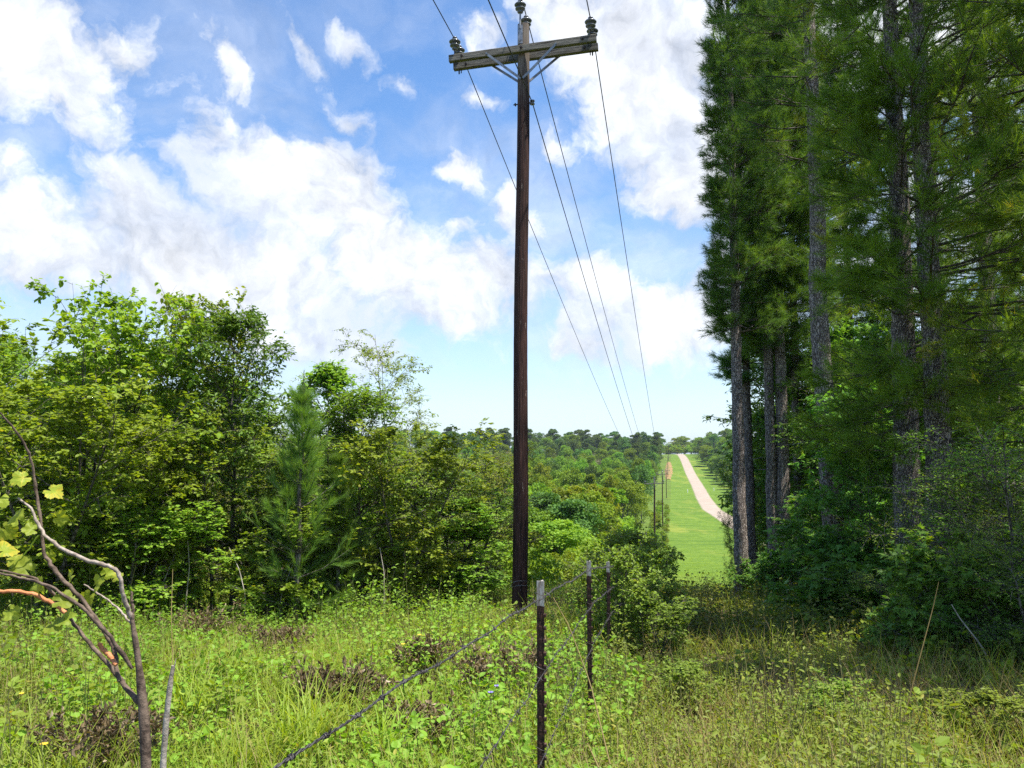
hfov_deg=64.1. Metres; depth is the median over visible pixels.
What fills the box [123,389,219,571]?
broadleaf tree
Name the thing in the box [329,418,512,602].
broadleaf tree
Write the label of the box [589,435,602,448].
broadleaf tree
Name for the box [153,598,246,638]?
dead shrub
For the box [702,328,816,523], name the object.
broadleaf tree
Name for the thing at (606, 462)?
broadleaf tree
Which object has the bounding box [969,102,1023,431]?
pine tree
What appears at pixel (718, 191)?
pine tree
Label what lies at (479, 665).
dead shrub
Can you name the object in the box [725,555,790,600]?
shrub
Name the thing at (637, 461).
broadleaf tree
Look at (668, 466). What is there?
earth bank
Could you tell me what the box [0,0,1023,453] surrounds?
sky
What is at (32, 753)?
grass clump
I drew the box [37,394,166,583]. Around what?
broadleaf tree
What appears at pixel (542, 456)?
broadleaf tree
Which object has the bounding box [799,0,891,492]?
pine tree
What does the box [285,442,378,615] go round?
young pine
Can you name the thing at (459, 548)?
broadleaf tree
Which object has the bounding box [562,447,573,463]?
broadleaf tree
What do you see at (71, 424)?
broadleaf tree
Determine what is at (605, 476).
broadleaf tree
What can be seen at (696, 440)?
broadleaf tree
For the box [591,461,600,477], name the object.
broadleaf tree
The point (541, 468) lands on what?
broadleaf tree
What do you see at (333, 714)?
grass clump
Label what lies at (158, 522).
broadleaf tree
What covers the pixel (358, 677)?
dead shrub
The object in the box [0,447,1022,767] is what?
ground
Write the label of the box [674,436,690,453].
broadleaf tree
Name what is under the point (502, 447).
broadleaf tree
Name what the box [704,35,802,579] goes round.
pine tree
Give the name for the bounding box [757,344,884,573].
broadleaf tree
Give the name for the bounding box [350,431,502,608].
broadleaf tree
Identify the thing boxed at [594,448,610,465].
broadleaf tree
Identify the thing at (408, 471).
broadleaf tree
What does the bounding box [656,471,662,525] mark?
utility pole
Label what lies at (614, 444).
pine tree
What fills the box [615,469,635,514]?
broadleaf tree
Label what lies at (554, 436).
pine tree
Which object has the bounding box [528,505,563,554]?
broadleaf tree
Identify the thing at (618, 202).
power wire
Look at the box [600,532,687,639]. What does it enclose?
shrub
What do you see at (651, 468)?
pine tree
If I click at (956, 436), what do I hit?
broadleaf tree
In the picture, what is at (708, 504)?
road
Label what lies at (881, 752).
brush weeds
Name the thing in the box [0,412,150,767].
sapling
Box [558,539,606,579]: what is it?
bush
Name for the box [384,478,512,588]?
broadleaf tree
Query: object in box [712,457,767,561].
shrub
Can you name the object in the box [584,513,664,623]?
shrub
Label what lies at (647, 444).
broadleaf tree
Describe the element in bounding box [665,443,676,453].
bush
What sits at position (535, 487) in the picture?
broadleaf tree
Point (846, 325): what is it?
broadleaf tree
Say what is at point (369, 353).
broadleaf tree
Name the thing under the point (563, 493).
broadleaf tree
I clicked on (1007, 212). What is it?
pine tree
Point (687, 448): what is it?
bush
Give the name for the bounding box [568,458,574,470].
broadleaf tree
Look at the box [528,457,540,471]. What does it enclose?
broadleaf tree
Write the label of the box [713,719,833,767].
grass clump
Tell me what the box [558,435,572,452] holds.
broadleaf tree
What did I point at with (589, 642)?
fence post
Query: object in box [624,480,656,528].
broadleaf tree
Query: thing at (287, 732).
grass clump
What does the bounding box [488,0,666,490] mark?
power wire
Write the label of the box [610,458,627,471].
broadleaf tree
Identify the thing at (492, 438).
broadleaf tree
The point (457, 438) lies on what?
broadleaf tree
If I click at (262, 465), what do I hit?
broadleaf tree
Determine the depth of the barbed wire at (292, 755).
1.64 m
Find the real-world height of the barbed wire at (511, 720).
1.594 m
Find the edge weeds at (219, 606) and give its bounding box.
[0,540,497,636]
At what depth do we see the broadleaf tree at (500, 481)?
18.33 m
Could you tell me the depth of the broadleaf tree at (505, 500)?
26.69 m
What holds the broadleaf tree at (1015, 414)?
on the ground at (696, 531)
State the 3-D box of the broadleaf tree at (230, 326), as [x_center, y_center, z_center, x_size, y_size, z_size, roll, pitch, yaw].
[-5.012,1.386,14.802,2.900,6.118,2.608,-1,-5,12]
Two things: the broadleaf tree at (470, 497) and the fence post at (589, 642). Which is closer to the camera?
the fence post at (589, 642)
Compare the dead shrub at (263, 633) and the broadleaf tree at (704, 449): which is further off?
the broadleaf tree at (704, 449)
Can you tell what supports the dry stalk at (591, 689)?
on the ground at (696, 531)
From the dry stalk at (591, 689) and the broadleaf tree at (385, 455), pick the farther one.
the broadleaf tree at (385, 455)
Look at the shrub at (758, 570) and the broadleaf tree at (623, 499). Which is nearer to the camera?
the shrub at (758, 570)
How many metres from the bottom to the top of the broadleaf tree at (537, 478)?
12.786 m
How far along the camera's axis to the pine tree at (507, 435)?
572.25 m
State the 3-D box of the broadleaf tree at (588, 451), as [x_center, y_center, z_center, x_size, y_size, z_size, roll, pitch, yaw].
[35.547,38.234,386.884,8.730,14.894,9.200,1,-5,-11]
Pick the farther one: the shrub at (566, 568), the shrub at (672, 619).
the shrub at (566, 568)
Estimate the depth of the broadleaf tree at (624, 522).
96.31 m
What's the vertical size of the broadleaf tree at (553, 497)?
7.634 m
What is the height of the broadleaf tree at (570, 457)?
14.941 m
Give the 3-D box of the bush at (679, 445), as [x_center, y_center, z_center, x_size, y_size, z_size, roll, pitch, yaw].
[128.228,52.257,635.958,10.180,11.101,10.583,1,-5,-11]
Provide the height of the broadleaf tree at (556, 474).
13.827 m
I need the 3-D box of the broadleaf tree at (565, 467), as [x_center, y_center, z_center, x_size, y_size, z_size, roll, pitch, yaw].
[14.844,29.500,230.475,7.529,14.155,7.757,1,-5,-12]
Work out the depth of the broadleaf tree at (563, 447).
408.05 m
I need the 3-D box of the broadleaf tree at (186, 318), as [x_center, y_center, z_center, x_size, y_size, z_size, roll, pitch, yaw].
[-6.962,1.401,16.169,3.456,6.828,2.943,-5,-7,45]
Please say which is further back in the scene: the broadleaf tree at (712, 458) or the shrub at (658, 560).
the broadleaf tree at (712, 458)
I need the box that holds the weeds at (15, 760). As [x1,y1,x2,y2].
[0,585,1023,767]
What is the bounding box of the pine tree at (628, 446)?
[620,443,631,461]
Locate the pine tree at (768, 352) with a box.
[728,0,830,571]
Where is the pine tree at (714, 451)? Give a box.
[709,448,722,466]
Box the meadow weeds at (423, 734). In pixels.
[0,575,654,767]
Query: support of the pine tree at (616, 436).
on the ground at (696, 531)
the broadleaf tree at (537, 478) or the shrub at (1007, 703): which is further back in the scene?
the broadleaf tree at (537, 478)
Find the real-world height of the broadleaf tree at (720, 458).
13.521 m
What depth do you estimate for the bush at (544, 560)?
23.98 m
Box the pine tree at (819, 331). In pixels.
[706,0,906,583]
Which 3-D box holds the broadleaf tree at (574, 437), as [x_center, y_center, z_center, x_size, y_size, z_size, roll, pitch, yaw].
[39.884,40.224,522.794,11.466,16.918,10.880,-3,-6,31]
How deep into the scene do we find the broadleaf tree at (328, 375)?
16.41 m
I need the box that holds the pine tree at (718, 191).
[690,0,808,598]
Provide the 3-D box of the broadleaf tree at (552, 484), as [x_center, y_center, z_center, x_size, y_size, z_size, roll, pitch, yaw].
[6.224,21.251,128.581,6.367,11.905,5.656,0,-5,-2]
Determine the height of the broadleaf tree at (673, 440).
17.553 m
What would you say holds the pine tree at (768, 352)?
on the ground at (696, 531)
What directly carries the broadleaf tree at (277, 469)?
on the ground at (696, 531)
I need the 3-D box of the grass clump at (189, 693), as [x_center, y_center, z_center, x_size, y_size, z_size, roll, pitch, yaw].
[-2.098,2.058,5.637,0.917,0.567,1.102,0,-5,0]
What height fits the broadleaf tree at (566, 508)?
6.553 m
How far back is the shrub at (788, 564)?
18.56 m
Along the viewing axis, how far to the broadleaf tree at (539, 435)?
593.71 m
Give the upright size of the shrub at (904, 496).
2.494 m
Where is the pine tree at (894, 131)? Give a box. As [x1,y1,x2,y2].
[774,0,1023,620]
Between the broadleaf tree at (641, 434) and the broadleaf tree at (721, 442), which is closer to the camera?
the broadleaf tree at (721, 442)
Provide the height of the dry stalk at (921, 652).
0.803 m
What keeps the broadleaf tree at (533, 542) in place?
on the ground at (696, 531)
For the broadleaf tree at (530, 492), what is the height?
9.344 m
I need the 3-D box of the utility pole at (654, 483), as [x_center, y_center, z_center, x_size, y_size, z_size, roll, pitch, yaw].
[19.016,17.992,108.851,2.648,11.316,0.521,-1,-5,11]
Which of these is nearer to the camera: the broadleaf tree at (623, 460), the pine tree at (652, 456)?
the broadleaf tree at (623, 460)
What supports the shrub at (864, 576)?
on the ground at (696, 531)
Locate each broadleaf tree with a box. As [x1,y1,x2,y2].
[0,271,225,614]
[0,297,119,595]
[0,327,46,519]
[0,340,59,563]
[0,347,147,593]
[0,364,212,626]
[0,386,75,601]
[1,376,111,596]
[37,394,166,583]
[47,488,240,613]
[66,412,271,615]
[73,401,283,615]
[88,286,265,609]
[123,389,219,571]
[146,441,325,610]
[154,298,298,619]
[166,403,286,584]
[194,375,282,583]
[212,499,369,623]
[215,447,334,582]
[232,424,289,545]
[241,425,326,547]
[243,452,367,610]
[246,464,314,571]
[262,429,436,600]
[271,381,441,608]
[276,358,376,596]
[291,327,469,600]
[311,449,440,582]
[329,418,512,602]
[347,467,540,596]
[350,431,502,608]
[383,449,437,583]
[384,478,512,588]
[393,439,407,451]
[407,430,420,447]
[410,439,553,595]
[418,496,512,604]
[428,430,441,441]
[433,472,497,550]
[440,530,493,570]
[449,452,459,470]
[455,437,463,451]
[456,464,530,593]
[458,510,530,548]
[462,447,473,463]
[463,433,478,445]
[465,495,505,510]
[476,523,557,565]
[487,431,500,441]
[488,436,503,446]
[495,486,532,507]
[496,444,511,456]
[500,492,512,515]
[511,491,570,524]
[528,440,539,456]
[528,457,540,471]
[528,462,532,479]
[528,473,550,491]
[528,481,550,492]
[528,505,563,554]
[528,518,600,564]
[529,462,552,479]
[533,432,544,441]
[537,437,552,453]
[537,453,545,460]
[540,457,550,465]
[540,484,603,531]
[543,442,560,458]
[544,498,605,553]
[545,447,555,459]
[546,460,561,475]
[549,481,558,489]
[550,469,562,480]
[553,455,567,472]
[556,467,583,488]
[557,445,573,456]
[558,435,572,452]
[560,464,570,471]
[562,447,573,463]
[565,456,576,463]
[566,489,622,546]
[567,434,580,457]
[567,440,578,456]
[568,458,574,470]
[572,448,583,459]
[572,459,587,478]
[575,456,588,481]
[577,452,586,460]
[581,449,595,461]
[581,472,596,482]
[582,438,594,446]
[582,464,601,483]
[582,473,595,485]
[585,483,622,541]
[586,455,598,479]
[587,445,596,456]
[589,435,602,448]
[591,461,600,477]
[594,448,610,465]
[595,457,614,477]
[597,441,608,460]
[597,467,615,482]
[598,438,612,449]
[600,472,626,516]
[601,474,623,525]
[604,488,631,544]
[606,449,616,464]
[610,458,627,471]
[612,451,626,469]
[613,466,631,480]
[613,481,643,532]
[613,489,639,534]
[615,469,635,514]
[616,436,629,450]
[618,457,628,467]
[622,448,637,459]
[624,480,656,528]
[630,458,649,499]
[630,464,653,522]
[636,431,646,440]
[637,453,645,459]
[640,442,651,456]
[643,459,656,491]
[648,452,661,470]
[649,460,658,480]
[668,438,686,445]
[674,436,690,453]
[691,437,703,449]
[692,440,704,454]
[696,445,712,464]
[701,440,712,446]
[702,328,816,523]
[703,449,712,466]
[707,434,718,448]
[707,455,719,477]
[712,459,726,483]
[713,455,726,471]
[715,438,725,454]
[717,403,811,581]
[720,428,727,437]
[731,403,817,562]
[751,355,865,527]
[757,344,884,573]
[767,489,867,584]
[774,314,887,573]
[788,381,924,591]
[803,442,924,616]
[816,316,982,560]
[847,386,988,545]
[884,346,1023,549]
[915,325,1023,552]
[968,316,1023,557]
[970,297,1023,516]
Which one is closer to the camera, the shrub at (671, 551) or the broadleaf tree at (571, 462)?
the shrub at (671, 551)
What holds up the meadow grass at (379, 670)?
on the ground at (696, 531)
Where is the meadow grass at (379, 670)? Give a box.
[0,576,1023,767]
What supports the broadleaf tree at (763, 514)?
on the ground at (696, 531)
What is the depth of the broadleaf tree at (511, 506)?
70.48 m
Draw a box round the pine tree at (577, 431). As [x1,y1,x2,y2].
[573,429,582,440]
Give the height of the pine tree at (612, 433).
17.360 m
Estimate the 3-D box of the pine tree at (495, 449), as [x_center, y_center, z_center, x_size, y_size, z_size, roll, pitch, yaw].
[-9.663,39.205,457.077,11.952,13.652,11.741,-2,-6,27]
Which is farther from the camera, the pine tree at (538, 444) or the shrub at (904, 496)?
the pine tree at (538, 444)
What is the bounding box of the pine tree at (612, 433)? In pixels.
[608,431,618,439]
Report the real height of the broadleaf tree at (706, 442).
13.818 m
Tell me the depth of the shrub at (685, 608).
11.66 m
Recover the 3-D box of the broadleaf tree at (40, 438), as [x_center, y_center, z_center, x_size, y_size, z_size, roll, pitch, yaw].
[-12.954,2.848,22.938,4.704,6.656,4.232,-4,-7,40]
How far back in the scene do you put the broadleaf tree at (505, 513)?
57.50 m
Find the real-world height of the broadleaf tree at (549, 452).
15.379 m
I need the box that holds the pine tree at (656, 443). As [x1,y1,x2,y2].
[651,439,661,462]
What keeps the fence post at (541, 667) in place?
on the ground at (696, 531)
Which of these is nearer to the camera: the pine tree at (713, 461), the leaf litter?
the leaf litter
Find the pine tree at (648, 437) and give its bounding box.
[640,434,650,455]
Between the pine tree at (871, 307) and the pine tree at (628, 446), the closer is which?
the pine tree at (871, 307)
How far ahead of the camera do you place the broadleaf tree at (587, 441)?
537.70 m
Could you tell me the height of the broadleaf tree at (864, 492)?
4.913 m
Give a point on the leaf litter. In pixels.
(828, 685)
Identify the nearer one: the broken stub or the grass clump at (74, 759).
the broken stub
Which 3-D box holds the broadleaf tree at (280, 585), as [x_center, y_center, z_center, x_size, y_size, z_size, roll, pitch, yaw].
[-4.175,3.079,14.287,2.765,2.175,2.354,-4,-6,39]
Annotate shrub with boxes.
[22,698,180,767]
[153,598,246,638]
[235,622,314,653]
[280,640,399,711]
[383,689,470,748]
[387,632,460,672]
[445,635,562,696]
[559,550,622,615]
[573,530,660,656]
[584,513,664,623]
[596,577,699,663]
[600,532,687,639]
[601,519,685,603]
[624,597,711,637]
[640,655,724,720]
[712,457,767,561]
[717,506,733,595]
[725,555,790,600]
[751,542,818,596]
[762,513,899,628]
[770,602,843,647]
[783,668,875,743]
[792,540,940,642]
[835,569,940,651]
[836,457,1023,644]
[857,521,1023,667]
[882,550,1023,673]
[886,419,1023,648]
[906,608,1023,671]
[928,682,1023,755]
[930,501,1023,680]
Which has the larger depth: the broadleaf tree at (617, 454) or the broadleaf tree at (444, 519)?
the broadleaf tree at (617, 454)
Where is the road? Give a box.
[676,454,760,543]
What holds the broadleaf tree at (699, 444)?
on the ground at (696, 531)
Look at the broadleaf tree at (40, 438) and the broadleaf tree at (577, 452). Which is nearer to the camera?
the broadleaf tree at (40, 438)
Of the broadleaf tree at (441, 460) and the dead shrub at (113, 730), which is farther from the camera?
the broadleaf tree at (441, 460)
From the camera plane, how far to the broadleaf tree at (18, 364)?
21.75 m
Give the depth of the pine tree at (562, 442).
471.86 m
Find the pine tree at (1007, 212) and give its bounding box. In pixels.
[878,0,1023,439]
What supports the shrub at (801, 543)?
on the ground at (696, 531)
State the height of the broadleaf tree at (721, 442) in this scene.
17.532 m
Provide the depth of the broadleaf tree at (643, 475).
196.26 m
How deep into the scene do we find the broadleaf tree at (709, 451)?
451.57 m
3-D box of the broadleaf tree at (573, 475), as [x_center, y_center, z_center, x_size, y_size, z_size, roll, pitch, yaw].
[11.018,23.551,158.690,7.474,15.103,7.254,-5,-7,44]
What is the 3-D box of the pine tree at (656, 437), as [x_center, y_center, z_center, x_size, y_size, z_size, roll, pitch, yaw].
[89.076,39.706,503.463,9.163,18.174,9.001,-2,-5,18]
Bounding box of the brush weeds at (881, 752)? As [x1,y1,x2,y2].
[519,614,1023,767]
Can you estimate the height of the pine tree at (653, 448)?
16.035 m
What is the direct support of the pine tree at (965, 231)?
on the ground at (696, 531)
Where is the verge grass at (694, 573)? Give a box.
[665,545,732,591]
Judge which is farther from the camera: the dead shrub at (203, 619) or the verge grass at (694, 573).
the verge grass at (694, 573)
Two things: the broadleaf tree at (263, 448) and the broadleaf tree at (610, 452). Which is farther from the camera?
the broadleaf tree at (610, 452)
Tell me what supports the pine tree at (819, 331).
on the ground at (696, 531)
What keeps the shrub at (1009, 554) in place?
on the ground at (696, 531)
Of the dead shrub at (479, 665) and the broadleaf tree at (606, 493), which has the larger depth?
the broadleaf tree at (606, 493)
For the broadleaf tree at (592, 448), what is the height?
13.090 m
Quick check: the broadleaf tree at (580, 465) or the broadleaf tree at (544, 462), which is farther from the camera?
the broadleaf tree at (544, 462)
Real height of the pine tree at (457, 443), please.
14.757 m
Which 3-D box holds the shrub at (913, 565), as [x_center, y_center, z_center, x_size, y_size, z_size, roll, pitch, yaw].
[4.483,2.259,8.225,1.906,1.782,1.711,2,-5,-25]
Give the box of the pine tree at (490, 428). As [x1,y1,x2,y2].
[483,427,493,441]
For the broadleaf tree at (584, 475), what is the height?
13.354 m
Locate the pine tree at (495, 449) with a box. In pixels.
[488,443,502,453]
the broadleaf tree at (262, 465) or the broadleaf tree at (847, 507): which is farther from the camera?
the broadleaf tree at (262, 465)
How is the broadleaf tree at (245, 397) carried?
on the ground at (696, 531)
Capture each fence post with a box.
[535,580,547,767]
[585,561,593,717]
[606,561,610,663]
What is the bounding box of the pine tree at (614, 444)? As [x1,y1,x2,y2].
[606,440,620,451]
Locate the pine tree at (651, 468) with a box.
[644,458,657,487]
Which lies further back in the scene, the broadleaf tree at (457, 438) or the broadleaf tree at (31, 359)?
the broadleaf tree at (457, 438)
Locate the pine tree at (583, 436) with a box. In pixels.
[576,429,593,448]
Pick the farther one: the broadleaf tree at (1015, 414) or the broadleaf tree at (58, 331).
the broadleaf tree at (1015, 414)
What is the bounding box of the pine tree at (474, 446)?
[470,438,481,453]
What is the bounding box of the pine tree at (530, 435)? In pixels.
[528,432,535,449]
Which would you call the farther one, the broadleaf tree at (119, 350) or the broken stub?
the broadleaf tree at (119, 350)
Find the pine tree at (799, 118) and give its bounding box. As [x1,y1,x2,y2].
[741,0,843,582]
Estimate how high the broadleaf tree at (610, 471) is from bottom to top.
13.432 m
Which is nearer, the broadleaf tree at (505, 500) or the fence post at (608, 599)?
the fence post at (608, 599)
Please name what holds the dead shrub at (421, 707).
on the ground at (696, 531)
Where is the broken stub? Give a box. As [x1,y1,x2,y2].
[160,659,175,767]
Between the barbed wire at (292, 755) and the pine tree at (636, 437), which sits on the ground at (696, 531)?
the pine tree at (636, 437)
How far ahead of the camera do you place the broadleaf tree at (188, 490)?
13.74 m
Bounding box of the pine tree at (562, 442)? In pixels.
[556,440,567,456]
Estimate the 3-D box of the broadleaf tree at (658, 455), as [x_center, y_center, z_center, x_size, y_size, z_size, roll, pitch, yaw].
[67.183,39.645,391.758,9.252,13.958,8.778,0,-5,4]
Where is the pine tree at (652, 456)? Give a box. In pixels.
[647,451,659,469]
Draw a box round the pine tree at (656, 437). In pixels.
[650,434,663,459]
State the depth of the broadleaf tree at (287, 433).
35.53 m
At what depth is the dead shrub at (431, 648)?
7.87 m
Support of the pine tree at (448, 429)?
on the ground at (696, 531)
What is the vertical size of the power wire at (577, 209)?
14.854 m
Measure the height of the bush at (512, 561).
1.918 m
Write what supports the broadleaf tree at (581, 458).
on the ground at (696, 531)
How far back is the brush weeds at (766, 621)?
11.35 m
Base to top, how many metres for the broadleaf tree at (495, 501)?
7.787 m
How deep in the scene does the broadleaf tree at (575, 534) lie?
49.19 m
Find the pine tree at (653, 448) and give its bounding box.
[647,445,660,465]
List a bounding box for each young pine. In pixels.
[223,369,360,623]
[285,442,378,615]
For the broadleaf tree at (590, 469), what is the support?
on the ground at (696, 531)
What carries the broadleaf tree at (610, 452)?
on the ground at (696, 531)
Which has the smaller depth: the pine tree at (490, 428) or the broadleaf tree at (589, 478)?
the broadleaf tree at (589, 478)
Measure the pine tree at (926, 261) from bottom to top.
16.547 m
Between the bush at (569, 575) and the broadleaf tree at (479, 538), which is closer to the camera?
the broadleaf tree at (479, 538)
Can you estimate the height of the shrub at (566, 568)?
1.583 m
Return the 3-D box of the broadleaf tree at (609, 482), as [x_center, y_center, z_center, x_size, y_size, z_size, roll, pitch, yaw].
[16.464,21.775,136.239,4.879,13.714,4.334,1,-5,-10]
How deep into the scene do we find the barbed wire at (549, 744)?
4.44 m
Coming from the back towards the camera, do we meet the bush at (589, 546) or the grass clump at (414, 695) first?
the bush at (589, 546)
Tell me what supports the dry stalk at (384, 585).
on the ground at (696, 531)
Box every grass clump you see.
[0,690,86,767]
[1,708,139,767]
[133,634,286,727]
[171,678,324,767]
[196,657,371,767]
[258,658,405,753]
[329,682,446,767]
[369,670,471,720]
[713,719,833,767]
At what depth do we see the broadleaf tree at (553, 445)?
463.20 m
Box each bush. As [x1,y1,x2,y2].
[493,552,543,585]
[496,547,564,595]
[542,551,584,588]
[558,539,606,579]
[655,500,664,505]
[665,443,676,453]
[674,444,684,453]
[685,443,697,453]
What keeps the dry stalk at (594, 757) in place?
on the ground at (696, 531)
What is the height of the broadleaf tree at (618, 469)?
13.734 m
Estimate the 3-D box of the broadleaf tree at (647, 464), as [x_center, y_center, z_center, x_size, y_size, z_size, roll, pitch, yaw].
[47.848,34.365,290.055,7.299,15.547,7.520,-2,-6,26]
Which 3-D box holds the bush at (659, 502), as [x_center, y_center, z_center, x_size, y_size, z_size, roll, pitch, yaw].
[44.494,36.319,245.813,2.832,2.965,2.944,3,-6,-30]
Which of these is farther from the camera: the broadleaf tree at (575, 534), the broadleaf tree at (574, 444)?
the broadleaf tree at (574, 444)
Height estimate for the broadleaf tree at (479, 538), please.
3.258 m
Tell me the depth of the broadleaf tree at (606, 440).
526.88 m
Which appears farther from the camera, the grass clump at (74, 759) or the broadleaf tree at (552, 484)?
the broadleaf tree at (552, 484)
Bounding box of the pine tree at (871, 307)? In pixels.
[831,0,1023,491]
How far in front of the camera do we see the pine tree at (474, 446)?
454.11 m
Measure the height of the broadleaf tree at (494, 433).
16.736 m
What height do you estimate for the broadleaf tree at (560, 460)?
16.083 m
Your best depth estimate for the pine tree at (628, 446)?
475.08 m
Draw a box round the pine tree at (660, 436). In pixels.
[651,432,666,450]
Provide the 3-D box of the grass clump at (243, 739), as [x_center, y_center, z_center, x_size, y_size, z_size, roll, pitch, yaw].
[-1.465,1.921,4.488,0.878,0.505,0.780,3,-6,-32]
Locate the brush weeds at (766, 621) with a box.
[593,565,920,660]
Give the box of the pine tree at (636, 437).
[630,433,641,448]
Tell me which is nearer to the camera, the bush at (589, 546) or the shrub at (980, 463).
the shrub at (980, 463)
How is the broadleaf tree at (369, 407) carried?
on the ground at (696, 531)
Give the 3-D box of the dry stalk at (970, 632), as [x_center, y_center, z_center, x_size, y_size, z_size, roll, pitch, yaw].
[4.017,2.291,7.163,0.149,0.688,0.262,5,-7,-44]
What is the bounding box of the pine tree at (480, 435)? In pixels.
[475,428,484,445]
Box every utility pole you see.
[449,0,598,627]
[644,477,663,534]
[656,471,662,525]
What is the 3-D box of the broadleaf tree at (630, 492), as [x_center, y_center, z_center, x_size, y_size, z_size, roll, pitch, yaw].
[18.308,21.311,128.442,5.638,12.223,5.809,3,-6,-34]
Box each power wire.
[433,0,665,481]
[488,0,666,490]
[521,0,667,470]
[586,0,670,478]
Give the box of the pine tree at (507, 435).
[499,428,512,446]
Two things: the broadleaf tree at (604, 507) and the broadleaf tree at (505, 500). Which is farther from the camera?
the broadleaf tree at (604, 507)
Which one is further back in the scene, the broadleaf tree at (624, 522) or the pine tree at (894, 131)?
the broadleaf tree at (624, 522)
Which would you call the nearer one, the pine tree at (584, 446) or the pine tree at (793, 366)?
the pine tree at (793, 366)
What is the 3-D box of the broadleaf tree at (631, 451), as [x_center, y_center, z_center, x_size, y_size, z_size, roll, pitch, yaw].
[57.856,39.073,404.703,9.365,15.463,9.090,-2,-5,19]
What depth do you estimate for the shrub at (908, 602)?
7.75 m
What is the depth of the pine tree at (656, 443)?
462.96 m
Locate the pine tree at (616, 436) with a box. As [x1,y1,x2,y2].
[613,434,621,447]
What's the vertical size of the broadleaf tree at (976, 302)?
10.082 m
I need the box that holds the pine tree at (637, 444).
[631,442,642,460]
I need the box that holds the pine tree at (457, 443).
[448,440,462,454]
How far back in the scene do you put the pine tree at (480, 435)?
575.94 m
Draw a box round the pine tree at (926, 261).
[807,0,1023,625]
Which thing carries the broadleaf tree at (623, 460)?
on the ground at (696, 531)
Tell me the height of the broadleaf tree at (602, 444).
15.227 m
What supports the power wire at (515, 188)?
attached to the utility pole at (524, 51)
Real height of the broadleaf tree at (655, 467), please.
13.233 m
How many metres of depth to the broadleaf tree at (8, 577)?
19.18 m
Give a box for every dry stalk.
[159,523,184,608]
[171,572,172,664]
[185,540,189,609]
[229,548,245,614]
[280,554,295,615]
[380,550,384,614]
[553,597,610,764]
[587,743,599,767]
[903,582,938,720]
[951,604,989,669]
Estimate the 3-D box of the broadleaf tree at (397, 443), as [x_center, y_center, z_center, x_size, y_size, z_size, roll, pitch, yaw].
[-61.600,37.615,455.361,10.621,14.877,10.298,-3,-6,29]
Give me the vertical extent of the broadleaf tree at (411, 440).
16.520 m
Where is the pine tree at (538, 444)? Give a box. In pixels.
[528,438,539,456]
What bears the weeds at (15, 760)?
on the ground at (696, 531)
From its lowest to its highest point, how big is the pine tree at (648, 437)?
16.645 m
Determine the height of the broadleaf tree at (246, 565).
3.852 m
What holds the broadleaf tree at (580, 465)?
on the ground at (696, 531)
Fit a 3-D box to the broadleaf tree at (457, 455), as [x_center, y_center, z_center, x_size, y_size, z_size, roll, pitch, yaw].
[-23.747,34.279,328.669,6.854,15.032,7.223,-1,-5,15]
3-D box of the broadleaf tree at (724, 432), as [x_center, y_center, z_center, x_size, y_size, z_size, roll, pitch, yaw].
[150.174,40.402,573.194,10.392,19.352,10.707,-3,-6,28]
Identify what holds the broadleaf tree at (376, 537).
on the ground at (696, 531)
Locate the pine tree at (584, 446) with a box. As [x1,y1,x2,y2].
[579,442,589,453]
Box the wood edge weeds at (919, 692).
[757,577,1023,767]
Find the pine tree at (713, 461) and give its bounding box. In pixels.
[708,454,721,472]
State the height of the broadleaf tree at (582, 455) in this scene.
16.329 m
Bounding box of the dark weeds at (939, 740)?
[0,574,1023,767]
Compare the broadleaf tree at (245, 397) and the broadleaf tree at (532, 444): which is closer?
the broadleaf tree at (245, 397)
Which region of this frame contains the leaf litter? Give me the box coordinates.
[575,597,1022,766]
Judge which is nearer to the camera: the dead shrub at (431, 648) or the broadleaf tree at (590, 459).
the dead shrub at (431, 648)
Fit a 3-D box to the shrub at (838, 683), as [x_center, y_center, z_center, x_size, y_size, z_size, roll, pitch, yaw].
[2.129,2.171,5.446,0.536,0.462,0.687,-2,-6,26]
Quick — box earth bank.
[664,462,672,478]
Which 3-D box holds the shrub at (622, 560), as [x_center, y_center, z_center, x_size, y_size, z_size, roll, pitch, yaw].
[1.206,2.416,9.157,0.894,1.585,1.146,2,-5,-22]
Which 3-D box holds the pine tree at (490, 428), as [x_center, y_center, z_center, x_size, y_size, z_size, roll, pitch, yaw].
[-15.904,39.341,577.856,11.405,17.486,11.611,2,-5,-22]
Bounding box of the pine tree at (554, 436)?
[546,429,561,442]
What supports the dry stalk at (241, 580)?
on the ground at (696, 531)
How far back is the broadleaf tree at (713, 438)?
535.79 m
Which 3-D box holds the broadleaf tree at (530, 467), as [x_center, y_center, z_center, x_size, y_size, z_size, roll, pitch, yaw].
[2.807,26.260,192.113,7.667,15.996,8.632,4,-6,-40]
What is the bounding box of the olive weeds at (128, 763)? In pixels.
[0,562,651,767]
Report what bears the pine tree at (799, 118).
on the ground at (696, 531)
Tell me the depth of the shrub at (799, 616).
11.24 m
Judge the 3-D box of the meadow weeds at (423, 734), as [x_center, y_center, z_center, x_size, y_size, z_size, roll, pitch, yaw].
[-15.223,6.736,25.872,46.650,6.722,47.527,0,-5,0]
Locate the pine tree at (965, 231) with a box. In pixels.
[852,0,1023,548]
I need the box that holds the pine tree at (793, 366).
[757,12,856,584]
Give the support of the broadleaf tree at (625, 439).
on the ground at (696, 531)
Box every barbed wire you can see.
[273,564,615,767]
[480,586,615,767]
[538,602,622,766]
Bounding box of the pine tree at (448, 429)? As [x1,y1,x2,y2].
[442,426,451,440]
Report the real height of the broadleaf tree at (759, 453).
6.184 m

